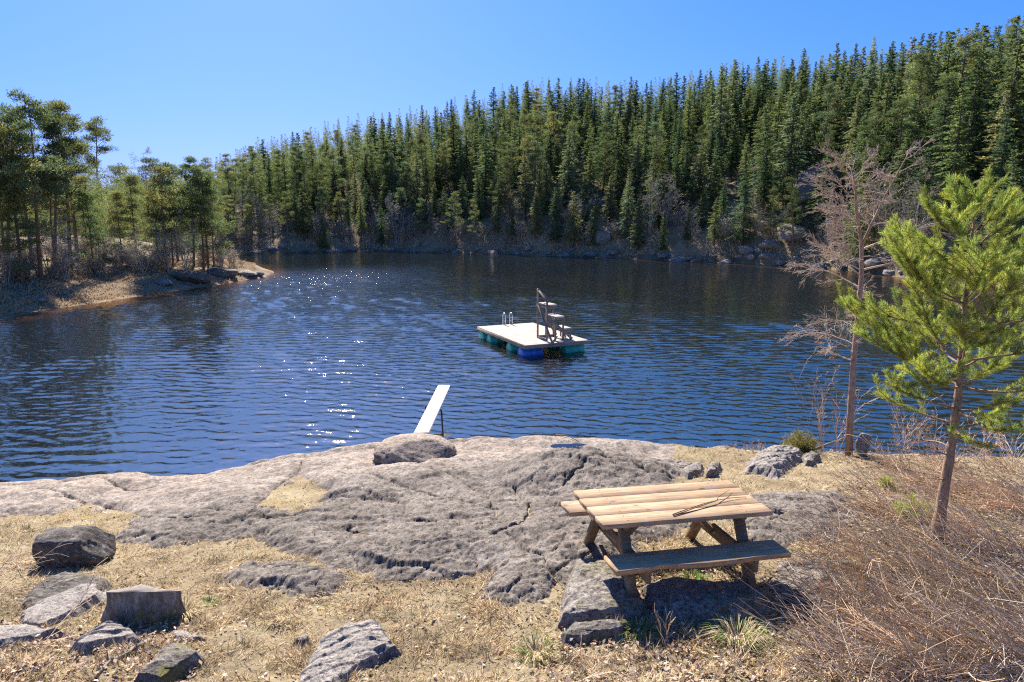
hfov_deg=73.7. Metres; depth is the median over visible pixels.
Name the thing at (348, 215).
spruce tree
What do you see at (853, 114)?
spruce tree
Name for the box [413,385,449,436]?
diving board
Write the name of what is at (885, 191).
bare tree
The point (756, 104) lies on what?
spruce tree
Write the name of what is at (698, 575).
grass tuft
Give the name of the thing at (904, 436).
bare shrub
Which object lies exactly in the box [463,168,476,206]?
spruce tree
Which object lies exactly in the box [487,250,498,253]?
shore rock
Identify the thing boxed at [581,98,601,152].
spruce tree
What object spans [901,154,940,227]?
spruce tree
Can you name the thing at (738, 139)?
spruce tree
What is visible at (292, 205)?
spruce tree
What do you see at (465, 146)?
spruce tree
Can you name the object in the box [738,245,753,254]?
boulder
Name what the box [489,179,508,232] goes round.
spruce tree
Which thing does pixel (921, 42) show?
spruce tree
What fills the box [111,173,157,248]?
pine tree
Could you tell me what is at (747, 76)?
spruce tree
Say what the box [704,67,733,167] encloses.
spruce tree
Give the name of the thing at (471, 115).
pine tree
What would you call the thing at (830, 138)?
pine tree
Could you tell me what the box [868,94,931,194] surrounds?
pine tree
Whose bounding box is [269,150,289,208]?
pine tree
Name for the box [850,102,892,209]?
pine tree
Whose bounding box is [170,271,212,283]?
boulder
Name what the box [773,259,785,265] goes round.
shore rock
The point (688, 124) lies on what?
spruce tree
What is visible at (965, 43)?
pine tree
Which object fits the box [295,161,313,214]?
pine tree
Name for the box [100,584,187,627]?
tree stump
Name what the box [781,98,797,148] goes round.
spruce tree
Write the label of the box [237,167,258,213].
pine tree
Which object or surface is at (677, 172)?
spruce tree
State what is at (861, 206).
bare tree
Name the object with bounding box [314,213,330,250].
spruce tree
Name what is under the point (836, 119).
spruce tree
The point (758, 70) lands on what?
spruce tree
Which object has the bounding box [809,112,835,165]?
spruce tree
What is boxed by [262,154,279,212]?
spruce tree
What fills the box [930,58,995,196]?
spruce tree
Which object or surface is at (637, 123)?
spruce tree
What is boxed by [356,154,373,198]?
spruce tree
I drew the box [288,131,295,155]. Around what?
spruce tree
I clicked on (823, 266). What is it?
shore rock
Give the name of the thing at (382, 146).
pine tree
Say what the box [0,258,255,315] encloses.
shore straw
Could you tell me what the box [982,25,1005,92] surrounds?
spruce tree
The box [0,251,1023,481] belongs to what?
water
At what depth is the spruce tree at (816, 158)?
88.47 m
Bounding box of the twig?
[672,489,739,515]
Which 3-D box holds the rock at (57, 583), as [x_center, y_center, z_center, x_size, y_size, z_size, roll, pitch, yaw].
[-4.721,2.742,7.267,1.073,0.328,1.098,0,10,0]
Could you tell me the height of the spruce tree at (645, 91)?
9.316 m
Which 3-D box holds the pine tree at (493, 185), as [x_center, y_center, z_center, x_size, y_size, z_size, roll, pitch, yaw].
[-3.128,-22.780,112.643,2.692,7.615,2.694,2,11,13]
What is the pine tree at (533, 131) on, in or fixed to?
on the hillside
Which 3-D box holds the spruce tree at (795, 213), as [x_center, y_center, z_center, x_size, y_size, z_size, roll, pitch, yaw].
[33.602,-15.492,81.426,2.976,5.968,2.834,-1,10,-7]
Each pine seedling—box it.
[878,473,897,489]
[890,492,935,522]
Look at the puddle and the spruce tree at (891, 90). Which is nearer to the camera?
the puddle
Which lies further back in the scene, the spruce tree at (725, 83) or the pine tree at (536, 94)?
the pine tree at (536, 94)
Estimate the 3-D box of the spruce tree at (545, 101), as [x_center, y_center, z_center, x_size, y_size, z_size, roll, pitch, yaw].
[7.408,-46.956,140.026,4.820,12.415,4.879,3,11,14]
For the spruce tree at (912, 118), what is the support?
on the hillside
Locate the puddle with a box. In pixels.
[550,443,585,448]
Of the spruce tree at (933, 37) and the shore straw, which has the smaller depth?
the shore straw
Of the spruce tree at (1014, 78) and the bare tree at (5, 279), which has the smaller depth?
the bare tree at (5, 279)
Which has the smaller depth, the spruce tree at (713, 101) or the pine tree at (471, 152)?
the spruce tree at (713, 101)
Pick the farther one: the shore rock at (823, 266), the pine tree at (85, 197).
the shore rock at (823, 266)
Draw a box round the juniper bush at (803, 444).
[781,428,819,453]
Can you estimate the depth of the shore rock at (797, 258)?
78.36 m
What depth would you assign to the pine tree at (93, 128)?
207.16 m
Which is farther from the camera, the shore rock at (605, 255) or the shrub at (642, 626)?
the shore rock at (605, 255)
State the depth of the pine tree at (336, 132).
144.28 m
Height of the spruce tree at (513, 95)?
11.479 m
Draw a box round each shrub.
[0,528,73,602]
[1,536,54,572]
[1,557,107,665]
[565,631,636,681]
[622,616,664,642]
[654,603,675,649]
[705,618,769,680]
[721,442,745,449]
[746,438,764,450]
[757,486,967,624]
[761,512,1023,681]
[765,559,880,647]
[769,511,915,621]
[776,530,1004,681]
[776,555,1021,681]
[776,575,948,681]
[781,502,868,562]
[789,355,867,451]
[792,480,1006,590]
[794,527,867,625]
[800,458,911,526]
[808,379,878,451]
[824,497,1023,654]
[833,422,963,496]
[854,436,920,474]
[856,457,996,533]
[858,439,1021,502]
[868,479,1023,560]
[888,395,941,456]
[899,422,1023,517]
[901,408,945,458]
[918,431,972,470]
[957,412,1002,457]
[968,433,1023,477]
[988,431,1023,459]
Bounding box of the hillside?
[0,111,1023,286]
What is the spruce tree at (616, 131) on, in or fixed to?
on the hillside
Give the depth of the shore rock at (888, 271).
66.47 m
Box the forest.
[0,15,1023,245]
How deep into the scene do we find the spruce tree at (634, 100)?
129.28 m
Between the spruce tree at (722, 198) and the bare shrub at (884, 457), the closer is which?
the bare shrub at (884, 457)
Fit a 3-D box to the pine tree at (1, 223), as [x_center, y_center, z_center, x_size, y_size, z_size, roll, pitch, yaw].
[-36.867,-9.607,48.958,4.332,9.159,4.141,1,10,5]
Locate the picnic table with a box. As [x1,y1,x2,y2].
[561,480,790,596]
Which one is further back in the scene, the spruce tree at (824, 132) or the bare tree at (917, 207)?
the spruce tree at (824, 132)
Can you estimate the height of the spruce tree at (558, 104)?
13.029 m
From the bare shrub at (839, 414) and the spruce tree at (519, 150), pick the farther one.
the spruce tree at (519, 150)
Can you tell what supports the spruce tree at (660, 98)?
on the hillside
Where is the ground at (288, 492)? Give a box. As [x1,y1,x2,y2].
[0,445,1023,681]
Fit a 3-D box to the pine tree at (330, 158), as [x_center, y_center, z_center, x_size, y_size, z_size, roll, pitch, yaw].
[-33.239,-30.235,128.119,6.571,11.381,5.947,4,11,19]
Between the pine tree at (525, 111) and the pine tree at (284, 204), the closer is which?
the pine tree at (284, 204)
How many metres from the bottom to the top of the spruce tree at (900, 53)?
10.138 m
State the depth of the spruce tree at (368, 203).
120.53 m
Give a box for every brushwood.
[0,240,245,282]
[723,445,1023,681]
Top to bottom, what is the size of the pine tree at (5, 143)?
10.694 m
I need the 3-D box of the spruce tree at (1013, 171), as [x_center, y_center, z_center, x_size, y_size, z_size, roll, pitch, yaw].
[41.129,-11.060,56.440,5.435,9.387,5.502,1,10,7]
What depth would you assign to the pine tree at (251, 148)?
136.87 m
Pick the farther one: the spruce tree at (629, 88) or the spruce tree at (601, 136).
the spruce tree at (629, 88)
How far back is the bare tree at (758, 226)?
84.04 m
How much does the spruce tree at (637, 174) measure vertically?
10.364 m
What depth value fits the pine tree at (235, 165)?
127.96 m
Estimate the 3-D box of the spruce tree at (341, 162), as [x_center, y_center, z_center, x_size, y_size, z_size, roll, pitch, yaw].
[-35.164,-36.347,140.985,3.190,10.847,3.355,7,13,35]
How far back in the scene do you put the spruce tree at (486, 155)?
116.99 m
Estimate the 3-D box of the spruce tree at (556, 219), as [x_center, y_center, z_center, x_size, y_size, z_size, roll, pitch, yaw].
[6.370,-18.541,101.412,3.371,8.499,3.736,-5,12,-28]
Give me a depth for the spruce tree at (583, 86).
142.62 m
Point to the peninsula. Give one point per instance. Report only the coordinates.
(176, 286)
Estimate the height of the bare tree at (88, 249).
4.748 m
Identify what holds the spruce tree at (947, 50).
on the hillside
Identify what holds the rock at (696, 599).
on the ground at (288, 492)
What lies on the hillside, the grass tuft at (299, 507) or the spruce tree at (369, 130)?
the spruce tree at (369, 130)
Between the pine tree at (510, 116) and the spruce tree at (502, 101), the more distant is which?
the spruce tree at (502, 101)
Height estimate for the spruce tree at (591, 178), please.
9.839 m
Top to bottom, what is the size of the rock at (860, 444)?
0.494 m
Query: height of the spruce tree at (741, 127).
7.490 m
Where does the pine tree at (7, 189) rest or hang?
on the peninsula
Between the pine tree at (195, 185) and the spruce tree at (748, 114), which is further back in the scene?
the spruce tree at (748, 114)
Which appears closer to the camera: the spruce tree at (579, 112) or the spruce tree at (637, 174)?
the spruce tree at (637, 174)
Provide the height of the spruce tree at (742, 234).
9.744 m
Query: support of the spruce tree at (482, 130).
on the hillside
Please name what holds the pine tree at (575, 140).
on the hillside
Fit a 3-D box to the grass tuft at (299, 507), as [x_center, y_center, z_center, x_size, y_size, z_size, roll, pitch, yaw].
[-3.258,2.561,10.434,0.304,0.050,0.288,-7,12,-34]
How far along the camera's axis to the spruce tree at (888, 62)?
91.68 m
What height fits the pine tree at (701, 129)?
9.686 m
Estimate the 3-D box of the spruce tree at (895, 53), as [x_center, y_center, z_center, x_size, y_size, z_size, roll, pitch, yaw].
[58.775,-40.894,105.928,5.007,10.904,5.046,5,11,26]
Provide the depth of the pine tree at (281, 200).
118.44 m
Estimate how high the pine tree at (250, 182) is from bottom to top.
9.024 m
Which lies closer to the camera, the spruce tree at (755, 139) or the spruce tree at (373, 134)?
the spruce tree at (755, 139)
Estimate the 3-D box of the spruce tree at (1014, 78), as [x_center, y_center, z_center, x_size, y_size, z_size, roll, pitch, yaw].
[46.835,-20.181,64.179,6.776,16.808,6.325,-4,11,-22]
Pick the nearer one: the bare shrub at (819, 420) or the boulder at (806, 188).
the bare shrub at (819, 420)
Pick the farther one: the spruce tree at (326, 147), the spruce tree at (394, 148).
the spruce tree at (326, 147)
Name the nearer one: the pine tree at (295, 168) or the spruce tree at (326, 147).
the pine tree at (295, 168)
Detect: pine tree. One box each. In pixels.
[0,87,86,279]
[0,105,47,259]
[0,110,26,201]
[0,113,65,265]
[0,122,60,281]
[0,146,31,251]
[0,153,22,258]
[0,189,54,284]
[13,170,77,267]
[28,100,115,251]
[33,116,95,265]
[35,99,100,260]
[57,178,104,243]
[59,189,116,274]
[71,116,133,189]
[99,190,143,263]
[107,164,137,190]
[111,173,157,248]
[133,165,187,271]
[137,157,168,192]
[138,161,200,260]
[140,191,178,267]
[148,183,192,264]
[163,155,226,264]
[170,165,234,269]
[178,172,236,268]
[197,193,232,264]
[199,157,219,192]
[206,173,223,228]
[216,153,234,194]
[218,195,236,240]
[220,168,240,203]
[225,157,245,218]
[234,158,251,217]
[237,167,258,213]
[238,203,259,249]
[239,196,261,239]
[240,159,265,228]
[241,145,264,199]
[243,180,259,233]
[246,151,262,180]
[263,194,275,232]
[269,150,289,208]
[270,167,291,206]
[274,191,299,243]
[275,186,289,228]
[286,151,307,210]
[287,144,305,202]
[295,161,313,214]
[302,131,316,165]
[305,143,319,188]
[310,162,331,222]
[315,187,330,224]
[316,144,327,162]
[322,149,347,209]
[329,129,347,183]
[331,192,348,242]
[344,136,359,185]
[347,125,364,172]
[353,145,375,201]
[365,144,380,195]
[367,149,395,203]
[373,129,390,169]
[385,154,399,204]
[391,129,406,151]
[391,161,418,219]
[394,187,408,231]
[403,140,417,167]
[406,155,427,201]
[407,133,434,188]
[411,124,425,149]
[411,197,432,247]
[432,141,455,198]
[440,191,469,246]
[452,123,464,150]
[462,150,478,190]
[463,114,481,149]
[465,200,480,245]
[469,116,482,149]
[485,180,500,224]
[487,127,506,183]
[490,107,502,157]
[495,141,519,203]
[496,130,510,167]
[496,156,517,217]
[502,104,517,138]
[512,134,538,206]
[514,108,530,142]
[517,139,550,204]
[520,127,540,186]
[522,112,544,174]
[528,87,546,142]
[528,104,542,138]
[543,110,562,153]
[559,114,584,183]
[595,123,615,194]
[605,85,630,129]
[634,120,649,172]
[645,121,665,194]
[690,124,709,170]
[752,95,778,146]
[756,188,786,250]
[769,68,792,105]
[771,177,807,253]
[797,88,813,124]
[811,81,846,160]
[815,124,844,168]
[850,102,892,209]
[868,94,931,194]
[895,52,941,153]
[914,72,983,151]
[939,31,992,171]
[986,17,1023,76]
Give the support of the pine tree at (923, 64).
on the hillside
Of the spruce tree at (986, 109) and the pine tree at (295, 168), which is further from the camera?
the pine tree at (295, 168)
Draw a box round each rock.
[0,624,70,651]
[5,584,106,627]
[18,571,111,611]
[64,620,144,659]
[134,643,207,681]
[167,630,206,643]
[267,246,278,250]
[291,633,316,649]
[292,619,402,681]
[409,248,420,251]
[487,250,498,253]
[523,245,531,250]
[556,558,649,633]
[558,619,631,645]
[562,251,571,256]
[584,251,596,256]
[599,253,611,257]
[607,249,617,255]
[640,576,771,623]
[658,253,668,258]
[669,256,687,260]
[669,460,691,468]
[680,462,704,479]
[686,255,695,260]
[705,461,723,477]
[721,259,732,263]
[734,255,743,258]
[743,444,802,479]
[744,252,756,260]
[754,248,764,252]
[759,253,778,259]
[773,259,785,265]
[792,256,801,259]
[802,451,820,467]
[810,263,826,269]
[848,258,858,266]
[854,433,871,456]
[865,258,882,266]
[882,272,893,275]
[883,269,893,272]
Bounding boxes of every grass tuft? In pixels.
[8,521,38,534]
[163,594,214,623]
[197,596,219,608]
[291,505,303,510]
[505,630,561,667]
[678,569,709,579]
[699,608,781,665]
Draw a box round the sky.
[0,0,1023,200]
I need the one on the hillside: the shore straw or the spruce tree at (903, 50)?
the spruce tree at (903, 50)
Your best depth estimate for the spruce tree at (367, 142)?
139.48 m
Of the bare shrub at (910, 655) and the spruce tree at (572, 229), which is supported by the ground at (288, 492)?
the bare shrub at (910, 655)
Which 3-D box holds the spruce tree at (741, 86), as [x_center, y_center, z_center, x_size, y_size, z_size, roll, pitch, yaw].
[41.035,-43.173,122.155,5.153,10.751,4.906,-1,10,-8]
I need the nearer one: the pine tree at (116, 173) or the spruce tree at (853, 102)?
the spruce tree at (853, 102)
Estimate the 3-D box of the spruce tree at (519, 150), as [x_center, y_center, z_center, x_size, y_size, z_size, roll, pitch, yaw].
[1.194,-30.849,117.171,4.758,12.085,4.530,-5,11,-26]
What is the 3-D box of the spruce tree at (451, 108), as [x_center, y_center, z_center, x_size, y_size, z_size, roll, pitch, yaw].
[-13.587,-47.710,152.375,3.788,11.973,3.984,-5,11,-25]
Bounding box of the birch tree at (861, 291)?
[777,134,973,455]
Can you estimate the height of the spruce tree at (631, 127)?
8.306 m
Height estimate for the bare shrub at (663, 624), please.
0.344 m
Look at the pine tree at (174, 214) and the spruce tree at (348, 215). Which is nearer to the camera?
the pine tree at (174, 214)
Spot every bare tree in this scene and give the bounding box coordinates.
[0,222,35,280]
[0,232,26,284]
[11,211,47,277]
[20,199,79,270]
[33,218,81,281]
[63,213,110,261]
[95,226,133,273]
[112,147,156,190]
[122,227,157,274]
[146,220,186,273]
[166,209,208,270]
[199,221,234,267]
[233,182,262,237]
[252,193,281,237]
[305,202,327,237]
[365,212,379,233]
[378,192,413,242]
[429,210,447,241]
[568,184,597,231]
[639,165,673,234]
[642,174,683,229]
[679,212,704,245]
[708,214,730,242]
[752,217,765,236]
[844,181,877,236]
[865,151,928,226]
[894,168,972,242]
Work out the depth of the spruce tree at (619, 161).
107.40 m
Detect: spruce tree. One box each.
[218,179,242,234]
[257,139,273,183]
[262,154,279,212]
[269,153,300,223]
[287,188,301,231]
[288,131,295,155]
[292,132,313,200]
[293,183,313,240]
[304,143,323,212]
[306,197,316,228]
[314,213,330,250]
[318,139,332,192]
[325,166,347,221]
[336,138,350,189]
[337,163,349,203]
[341,192,353,228]
[348,169,362,217]
[355,194,367,241]
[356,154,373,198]
[358,134,376,191]
[359,185,376,228]
[361,116,376,156]
[361,180,375,218]
[364,118,382,175]
[369,118,399,198]
[375,206,388,244]
[377,175,391,219]
[382,126,409,198]
[385,190,397,228]
[386,113,393,153]
[387,137,413,206]
[395,117,405,149]
[403,113,412,144]
[404,123,413,160]
[407,154,429,217]
[416,185,429,233]
[418,105,426,147]
[421,160,432,207]
[424,115,434,156]
[427,115,444,178]
[427,182,439,220]
[429,149,445,197]
[430,106,440,148]
[430,137,447,192]
[434,113,446,166]
[436,187,453,229]
[438,110,447,140]
[439,114,465,190]
[442,101,449,140]
[444,99,458,153]
[448,140,470,199]
[449,176,470,221]
[452,128,477,189]
[462,99,470,136]
[463,90,480,129]
[463,126,474,178]
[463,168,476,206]
[464,102,482,146]
[468,166,488,220]
[470,131,500,209]
[471,100,490,149]
[471,127,480,173]
[472,111,498,178]
[482,87,509,148]
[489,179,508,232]
[496,109,510,169]
[496,124,522,188]
[499,91,507,126]
[500,84,518,135]
[507,86,521,135]
[507,204,517,241]
[508,124,524,196]
[512,149,534,219]
[515,81,543,137]
[515,86,520,131]
[518,82,530,130]
[524,169,548,221]
[526,187,546,239]
[536,157,553,210]
[539,80,551,138]
[539,127,559,185]
[541,91,563,157]
[543,187,564,243]
[545,77,567,133]
[547,184,562,220]
[548,138,565,187]
[551,123,565,169]
[555,130,582,208]
[556,140,572,183]
[559,90,572,138]
[561,78,586,137]
[562,191,583,247]
[564,97,583,146]
[565,81,575,122]
[575,129,599,195]
[576,95,585,147]
[577,174,591,229]
[579,78,585,113]
[579,146,602,207]
[580,101,590,154]
[580,101,615,183]
[581,82,592,126]
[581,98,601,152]
[583,196,603,245]
[584,87,593,131]
[587,92,601,145]
[597,87,605,124]
[598,113,633,190]
[601,176,617,222]
[604,160,625,213]
[606,137,625,193]
[609,104,616,139]
[611,126,631,179]
[613,84,626,149]
[615,178,636,225]
[616,169,637,241]
[621,92,636,151]
[621,135,650,202]
[622,76,634,139]
[624,115,646,173]
[625,126,647,189]
[626,80,647,133]
[626,113,635,153]
[628,198,646,250]
[630,95,651,138]
[631,113,656,178]
[636,168,647,210]
[639,100,651,150]
[640,92,654,124]
[640,152,664,217]
[643,83,653,118]
[644,171,669,228]
[646,97,662,163]
[649,80,654,114]
[649,103,673,167]
[652,83,667,125]
[653,102,671,148]
[656,211,669,250]
[657,78,666,112]
[659,150,674,206]
[663,78,678,128]
[663,102,673,152]
[663,112,680,171]
[664,107,688,163]
[665,73,685,130]
[666,147,683,212]
[669,118,684,175]
[672,75,692,124]
[672,140,689,198]
[677,142,695,205]
[679,123,686,166]
[681,87,698,159]
[681,174,697,218]
[681,210,693,248]
[684,141,712,204]
[686,81,701,137]
[691,69,704,108]
[691,186,711,227]
[692,90,703,142]
[698,70,716,133]
[698,75,708,119]
[698,80,722,139]
[700,149,728,210]
[703,118,720,185]
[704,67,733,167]
[704,140,730,200]
[705,198,722,246]
[713,60,746,142]
[713,182,731,220]
[714,67,729,127]
[715,65,723,120]
[721,88,735,156]
[721,121,743,177]
[724,85,742,142]
[726,168,760,244]
[728,125,742,169]
[731,113,745,154]
[732,134,757,199]
[735,67,749,117]
[735,82,758,140]
[739,128,749,156]
[743,65,751,100]
[744,81,764,149]
[745,67,761,109]
[745,100,779,166]
[746,63,776,138]
[746,85,755,136]
[746,106,782,208]
[748,139,778,218]
[749,108,761,155]
[750,57,761,85]
[753,94,801,181]
[756,61,776,129]
[764,63,778,120]
[768,92,816,205]
[771,133,785,188]
[773,67,797,132]
[775,82,799,152]
[777,111,793,165]
[780,59,798,105]
[780,75,800,134]
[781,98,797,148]
[784,104,812,174]
[785,166,799,217]
[785,189,801,225]
[793,96,815,155]
[794,118,815,178]
[795,48,809,118]
[795,151,842,229]
[797,72,821,140]
[802,60,812,109]
[807,62,817,102]
[808,134,824,166]
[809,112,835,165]
[811,61,826,121]
[813,72,831,128]
[817,77,850,162]
[821,53,832,84]
[822,42,846,95]
[823,65,852,128]
[825,55,841,112]
[826,161,879,264]
[832,75,869,155]
[835,91,866,173]
[836,77,850,146]
[836,93,865,189]
[836,150,853,200]
[840,51,852,83]
[842,109,884,202]
[843,55,857,100]
[843,71,851,98]
[843,75,865,133]
[847,172,871,217]
[848,44,859,86]
[850,46,868,105]
[853,54,863,81]
[858,73,901,182]
[860,49,880,134]
[861,73,887,152]
[864,75,893,159]
[865,50,878,91]
[867,104,905,191]
[869,56,899,123]
[874,54,885,89]
[876,47,897,87]
[878,41,898,91]
[878,129,922,217]
[879,89,897,162]
[889,36,924,125]
[890,66,904,101]
[890,98,927,180]
[891,44,909,90]
[894,42,904,91]
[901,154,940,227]
[903,83,964,206]
[911,33,926,89]
[912,43,931,97]
[913,32,936,104]
[914,52,952,173]
[915,51,934,124]
[917,33,939,110]
[918,88,977,235]
[921,31,980,155]
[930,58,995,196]
[934,30,955,96]
[934,31,945,69]
[944,219,969,266]
[946,112,983,200]
[949,25,1002,149]
[952,22,984,116]
[965,24,992,75]
[967,149,1023,260]
[970,90,1022,217]
[971,32,1023,201]
[973,102,991,162]
[974,108,1022,222]
[976,85,1011,170]
[979,63,1002,137]
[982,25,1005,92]
[982,34,1007,96]
[982,54,1005,138]
[982,72,1022,173]
[985,26,1000,66]
[991,15,1023,113]
[996,45,1019,107]
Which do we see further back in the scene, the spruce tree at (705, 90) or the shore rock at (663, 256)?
the spruce tree at (705, 90)
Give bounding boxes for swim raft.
[477,288,588,356]
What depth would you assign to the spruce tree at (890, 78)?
79.42 m
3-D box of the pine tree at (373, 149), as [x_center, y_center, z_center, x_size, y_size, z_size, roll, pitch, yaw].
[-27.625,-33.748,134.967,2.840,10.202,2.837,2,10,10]
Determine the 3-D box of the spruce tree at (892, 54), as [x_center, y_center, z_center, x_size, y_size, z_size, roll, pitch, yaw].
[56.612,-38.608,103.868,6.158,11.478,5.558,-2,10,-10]
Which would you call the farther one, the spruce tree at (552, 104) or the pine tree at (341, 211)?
the spruce tree at (552, 104)
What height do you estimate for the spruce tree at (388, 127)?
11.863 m
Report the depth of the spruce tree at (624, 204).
99.87 m
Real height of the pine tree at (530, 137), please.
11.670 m
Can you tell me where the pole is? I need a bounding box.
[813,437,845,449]
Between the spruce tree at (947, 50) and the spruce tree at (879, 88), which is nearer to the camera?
the spruce tree at (947, 50)
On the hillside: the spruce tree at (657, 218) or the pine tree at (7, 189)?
the spruce tree at (657, 218)
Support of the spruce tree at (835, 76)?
on the hillside
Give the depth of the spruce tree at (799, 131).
93.27 m
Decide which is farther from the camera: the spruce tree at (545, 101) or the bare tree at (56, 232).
the spruce tree at (545, 101)
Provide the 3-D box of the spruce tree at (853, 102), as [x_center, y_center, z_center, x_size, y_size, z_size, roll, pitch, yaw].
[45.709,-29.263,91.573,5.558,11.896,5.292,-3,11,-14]
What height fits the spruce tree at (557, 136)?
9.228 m
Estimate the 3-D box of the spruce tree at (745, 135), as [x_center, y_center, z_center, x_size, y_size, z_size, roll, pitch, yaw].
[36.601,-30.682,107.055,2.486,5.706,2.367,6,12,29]
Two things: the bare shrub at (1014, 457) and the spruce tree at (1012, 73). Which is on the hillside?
the spruce tree at (1012, 73)
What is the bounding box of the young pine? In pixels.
[832,165,1023,543]
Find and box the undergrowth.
[215,168,1023,244]
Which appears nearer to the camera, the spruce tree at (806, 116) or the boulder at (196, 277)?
the boulder at (196, 277)
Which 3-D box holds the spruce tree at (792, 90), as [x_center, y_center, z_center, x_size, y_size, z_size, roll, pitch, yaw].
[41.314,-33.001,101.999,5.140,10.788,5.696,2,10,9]
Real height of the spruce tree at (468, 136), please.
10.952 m
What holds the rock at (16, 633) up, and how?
on the ground at (288, 492)
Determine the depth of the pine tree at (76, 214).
56.66 m
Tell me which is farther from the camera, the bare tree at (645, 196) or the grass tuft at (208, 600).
the bare tree at (645, 196)
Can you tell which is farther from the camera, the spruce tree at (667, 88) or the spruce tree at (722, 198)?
the spruce tree at (667, 88)
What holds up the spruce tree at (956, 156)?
on the hillside
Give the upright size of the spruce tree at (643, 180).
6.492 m
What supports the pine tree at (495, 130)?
on the hillside
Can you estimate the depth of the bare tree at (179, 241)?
58.43 m
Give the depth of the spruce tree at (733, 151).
101.75 m
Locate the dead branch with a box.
[94,638,152,678]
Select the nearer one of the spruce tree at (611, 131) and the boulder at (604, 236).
the boulder at (604, 236)
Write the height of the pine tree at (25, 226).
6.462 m
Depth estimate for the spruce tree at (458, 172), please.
124.84 m
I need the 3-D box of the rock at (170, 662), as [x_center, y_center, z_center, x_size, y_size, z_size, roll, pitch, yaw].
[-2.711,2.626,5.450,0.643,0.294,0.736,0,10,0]
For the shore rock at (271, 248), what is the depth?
110.27 m
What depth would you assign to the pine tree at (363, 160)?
130.53 m
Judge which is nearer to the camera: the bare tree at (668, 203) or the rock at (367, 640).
the rock at (367, 640)
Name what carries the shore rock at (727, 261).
on the hillside
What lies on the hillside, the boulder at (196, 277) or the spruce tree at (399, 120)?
the spruce tree at (399, 120)
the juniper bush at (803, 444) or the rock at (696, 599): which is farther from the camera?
the juniper bush at (803, 444)
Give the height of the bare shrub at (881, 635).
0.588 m
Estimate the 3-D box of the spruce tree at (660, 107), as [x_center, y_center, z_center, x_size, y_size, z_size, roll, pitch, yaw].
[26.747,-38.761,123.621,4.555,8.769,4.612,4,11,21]
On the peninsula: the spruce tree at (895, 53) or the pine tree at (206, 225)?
the pine tree at (206, 225)
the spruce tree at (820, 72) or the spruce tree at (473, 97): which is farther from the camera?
the spruce tree at (473, 97)
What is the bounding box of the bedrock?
[0,435,1011,616]
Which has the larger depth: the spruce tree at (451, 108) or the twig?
the spruce tree at (451, 108)
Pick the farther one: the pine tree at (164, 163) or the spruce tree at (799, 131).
the spruce tree at (799, 131)
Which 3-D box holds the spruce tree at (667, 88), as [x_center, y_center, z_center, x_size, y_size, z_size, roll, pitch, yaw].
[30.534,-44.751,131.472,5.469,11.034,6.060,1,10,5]
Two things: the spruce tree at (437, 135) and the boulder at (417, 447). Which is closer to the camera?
the boulder at (417, 447)
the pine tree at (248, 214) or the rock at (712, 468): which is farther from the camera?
the pine tree at (248, 214)
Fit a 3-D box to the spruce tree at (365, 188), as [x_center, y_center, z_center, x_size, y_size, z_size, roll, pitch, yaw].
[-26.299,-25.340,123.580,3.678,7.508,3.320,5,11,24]
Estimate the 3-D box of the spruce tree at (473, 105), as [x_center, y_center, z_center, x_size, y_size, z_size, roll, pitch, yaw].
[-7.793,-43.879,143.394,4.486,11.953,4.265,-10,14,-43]
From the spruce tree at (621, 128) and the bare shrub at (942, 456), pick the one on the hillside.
the spruce tree at (621, 128)
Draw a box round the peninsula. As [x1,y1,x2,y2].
[0,236,273,318]
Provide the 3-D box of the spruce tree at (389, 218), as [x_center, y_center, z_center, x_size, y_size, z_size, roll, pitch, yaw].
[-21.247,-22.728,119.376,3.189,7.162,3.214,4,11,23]
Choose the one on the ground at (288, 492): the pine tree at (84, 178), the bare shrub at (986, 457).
the bare shrub at (986, 457)
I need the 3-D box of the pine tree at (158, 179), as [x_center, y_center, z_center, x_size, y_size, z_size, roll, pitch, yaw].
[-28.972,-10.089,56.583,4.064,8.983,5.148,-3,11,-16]
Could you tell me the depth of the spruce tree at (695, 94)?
124.36 m
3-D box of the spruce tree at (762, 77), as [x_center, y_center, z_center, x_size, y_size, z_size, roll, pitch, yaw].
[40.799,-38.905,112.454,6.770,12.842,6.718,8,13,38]
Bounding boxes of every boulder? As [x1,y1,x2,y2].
[31,525,115,568]
[32,297,47,301]
[152,279,174,285]
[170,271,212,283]
[207,267,238,277]
[237,270,257,276]
[255,271,264,275]
[372,433,456,463]
[595,228,611,244]
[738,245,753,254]
[758,239,782,248]
[777,223,812,240]
[791,163,842,210]
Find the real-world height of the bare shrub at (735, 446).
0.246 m
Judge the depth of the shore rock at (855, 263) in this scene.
70.63 m
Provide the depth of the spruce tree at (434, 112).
156.25 m
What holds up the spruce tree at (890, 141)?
on the hillside
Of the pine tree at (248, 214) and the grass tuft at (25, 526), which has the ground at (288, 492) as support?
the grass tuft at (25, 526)
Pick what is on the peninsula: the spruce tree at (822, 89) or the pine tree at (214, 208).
the pine tree at (214, 208)
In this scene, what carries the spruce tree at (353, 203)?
on the hillside

